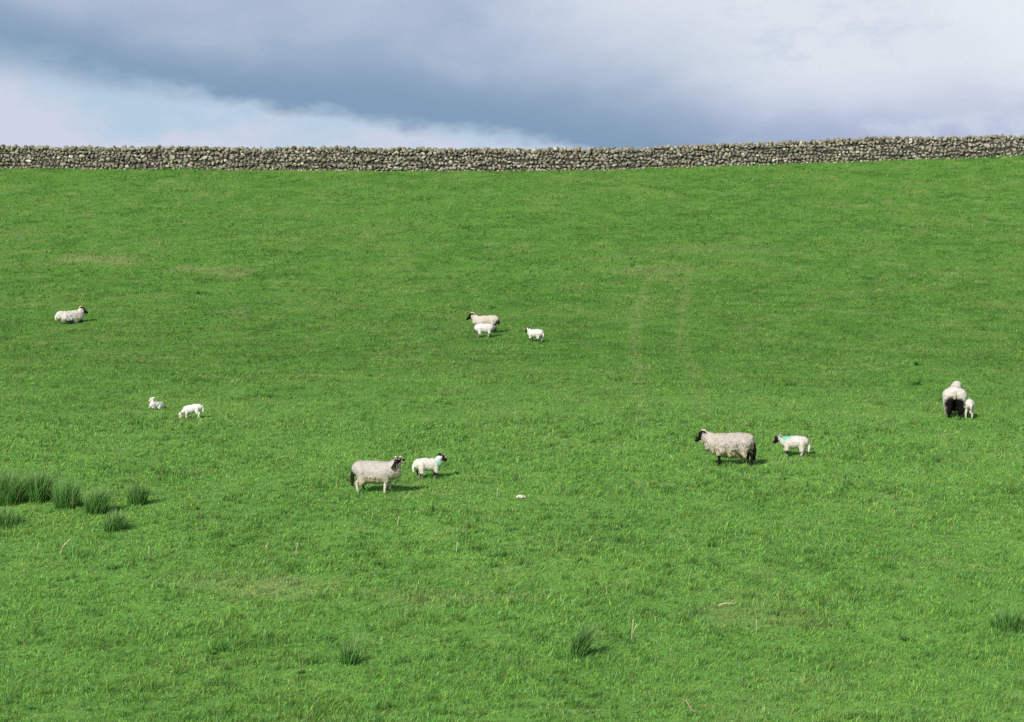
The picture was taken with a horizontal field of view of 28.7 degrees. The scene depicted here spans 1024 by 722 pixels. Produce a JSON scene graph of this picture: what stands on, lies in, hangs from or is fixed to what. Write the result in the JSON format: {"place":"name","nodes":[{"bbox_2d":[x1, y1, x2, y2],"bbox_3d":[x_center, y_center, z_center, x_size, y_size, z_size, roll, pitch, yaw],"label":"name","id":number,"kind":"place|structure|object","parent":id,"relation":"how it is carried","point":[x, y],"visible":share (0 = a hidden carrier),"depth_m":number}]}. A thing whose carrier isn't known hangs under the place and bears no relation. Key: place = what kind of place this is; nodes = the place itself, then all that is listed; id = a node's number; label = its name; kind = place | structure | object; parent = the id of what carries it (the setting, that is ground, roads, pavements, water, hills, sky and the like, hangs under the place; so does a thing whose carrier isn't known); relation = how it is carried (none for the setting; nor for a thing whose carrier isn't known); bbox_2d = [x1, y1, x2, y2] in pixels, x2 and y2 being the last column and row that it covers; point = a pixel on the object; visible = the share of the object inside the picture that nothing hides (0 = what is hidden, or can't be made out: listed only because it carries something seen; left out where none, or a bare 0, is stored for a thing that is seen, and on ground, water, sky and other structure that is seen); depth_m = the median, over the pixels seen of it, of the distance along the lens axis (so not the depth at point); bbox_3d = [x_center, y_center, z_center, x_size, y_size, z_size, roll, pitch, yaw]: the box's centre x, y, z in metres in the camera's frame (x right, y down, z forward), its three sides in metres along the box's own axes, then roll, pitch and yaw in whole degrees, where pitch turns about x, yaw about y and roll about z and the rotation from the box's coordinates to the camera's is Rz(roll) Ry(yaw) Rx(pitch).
{"place":"outdoors","nodes":[
{"label":"outdoors","id":0,"kind":"place"},
{"bbox_2d":[0,150,1023,721],"bbox_3d":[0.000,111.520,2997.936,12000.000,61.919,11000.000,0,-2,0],"label":"ground","id":1,"kind":"structure","parent":0,"point":[494,193],"depth_m":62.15},
{"bbox_2d":[0,505,28,528],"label":"rush tuft","id":2,"kind":"object","parent":1,"relation":"on","point":[5,520],"visible":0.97,"depth_m":37.74},
{"bbox_2d":[0,465,35,506],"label":"rush tuft","id":3,"kind":"object","parent":1,"relation":"on","point":[12,491],"visible":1,"depth_m":39.74},
{"bbox_2d":[18,466,57,503],"bbox_3d":[-9.480,2.470,40.074,0.904,0.808,0.861,2,-3,-43],"label":"rush tuft","id":4,"kind":"object","parent":1,"relation":"on","point":[37,490],"visible":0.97,"depth_m":39.91},
{"bbox_2d":[46,473,89,509],"bbox_3d":[-8.739,2.552,39.411,0.895,0.810,0.964,0,-2,0],"label":"rush tuft","id":5,"kind":"object","parent":1,"relation":"on","point":[66,497],"visible":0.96,"depth_m":39.30},
{"bbox_2d":[55,306,87,323],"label":"ewe","id":6,"kind":"object","parent":1,"relation":"on","point":[70,317],"visible":1,"depth_m":77.52},
{"bbox_2d":[77,487,119,515],"bbox_3d":[-8.011,2.682,38.865,0.934,0.674,0.841,0,-2,0],"label":"rush tuft","id":7,"kind":"object","parent":1,"relation":"on","point":[98,502],"visible":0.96,"depth_m":38.74},
{"bbox_2d":[100,508,131,532],"bbox_3d":[-7.350,2.944,37.301,0.701,0.534,0.603,1,-2,-16],"label":"rush tuft","id":8,"kind":"object","parent":1,"relation":"on","point":[116,522],"visible":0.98,"depth_m":37.19},
{"bbox_2d":[123,480,151,505],"bbox_3d":[-7.415,2.604,39.678,0.666,0.599,0.744,0,-2,0],"label":"rush tuft","id":9,"kind":"object","parent":1,"relation":"on","point":[138,494],"visible":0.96,"depth_m":39.58},
{"bbox_2d":[149,397,163,408],"bbox_3d":[-9.573,1.147,53.904,0.260,0.350,0.528,-2,-3,38],"label":"lamb","id":10,"kind":"object","parent":1,"relation":"on","point":[153,404],"visible":1,"depth_m":53.77},
{"bbox_2d":[179,404,203,418],"bbox_3d":[-8.318,1.315,51.887,0.660,0.412,0.260,0,-2,-2],"label":"lamb","id":11,"kind":"object","parent":1,"relation":"on","point":[187,410],"visible":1,"depth_m":51.81},
{"bbox_2d":[334,635,362,665],"bbox_3d":[-2.291,4.086,28.204,0.439,0.436,0.477,0,-2,0],"label":"rush tuft","id":12,"kind":"object","parent":1,"relation":"on","point":[348,657],"visible":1,"depth_m":28.18},
{"bbox_2d":[350,456,404,492],"bbox_3d":[-2.736,2.337,40.872,1.182,0.808,0.501,0,-2,10],"label":"ewe","id":13,"kind":"object","parent":1,"relation":"on","point":[365,472],"visible":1,"depth_m":40.72},
{"bbox_2d":[412,453,446,479],"bbox_3d":[-1.767,2.261,42.810,0.766,0.573,0.321,0,-2,-14],"label":"lamb","id":14,"kind":"object","parent":1,"relation":"on","point":[422,465],"visible":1,"depth_m":42.71},
{"bbox_2d":[466,312,499,333],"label":"ewe","id":15,"kind":"object","parent":1,"relation":"on","point":[493,320],"visible":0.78,"depth_m":73.91},
{"bbox_2d":[474,323,495,337],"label":"lamb","id":16,"kind":"object","parent":1,"relation":"on","point":[480,328],"visible":1,"depth_m":72.64},
{"bbox_2d":[0,134,1023,171],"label":"dry stone wall","id":17,"kind":"structure","parent":1,"relation":"on","point":[423,158],"depth_m":124.15},
{"bbox_2d":[525,327,543,341],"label":"lamb","id":18,"kind":"object","parent":1,"relation":"on","point":[538,334],"visible":1,"depth_m":71.22},
{"bbox_2d":[570,617,604,659],"bbox_3d":[1.093,3.933,28.505,0.523,0.684,0.476,-1,-2,26],"label":"rush tuft","id":19,"kind":"object","parent":1,"relation":"on","point":[580,645],"visible":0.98,"depth_m":28.43},
{"bbox_2d":[695,429,756,465],"bbox_3d":[4.780,1.954,44.763,1.393,0.859,0.568,0,-2,-2],"label":"ewe","id":20,"kind":"object","parent":1,"relation":"on","point":[741,445],"visible":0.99,"depth_m":44.60},
{"bbox_2d":[773,434,810,456],"bbox_3d":[6.480,1.970,46.318,0.877,0.553,0.346,0,-2,-2],"label":"lamb","id":21,"kind":"object","parent":1,"relation":"on","point":[800,443],"visible":0.98,"depth_m":46.21},
{"bbox_2d":[942,381,966,418],"bbox_3d":[11.581,1.022,52.410,0.656,1.033,1.437,0,-2,10],"label":"ewe","id":22,"kind":"object","parent":1,"relation":"on","point":[954,395],"visible":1,"depth_m":51.83},
{"bbox_2d":[964,398,974,418],"bbox_3d":[11.803,1.252,52.163,0.378,0.560,0.910,1,-2,-15],"label":"lamb","id":23,"kind":"object","parent":1,"relation":"on","point":[969,405],"visible":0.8,"depth_m":51.84},
{"bbox_2d":[985,604,1023,632],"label":"rush tuft","id":24,"kind":"object","parent":1,"relation":"on","point":[1013,622],"visible":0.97,"depth_m":30.19},
{"bbox_2d":[0,0,1023,149],"label":"sky","id":25,"kind":"structure","parent":0,"point":[524,74]}
]}

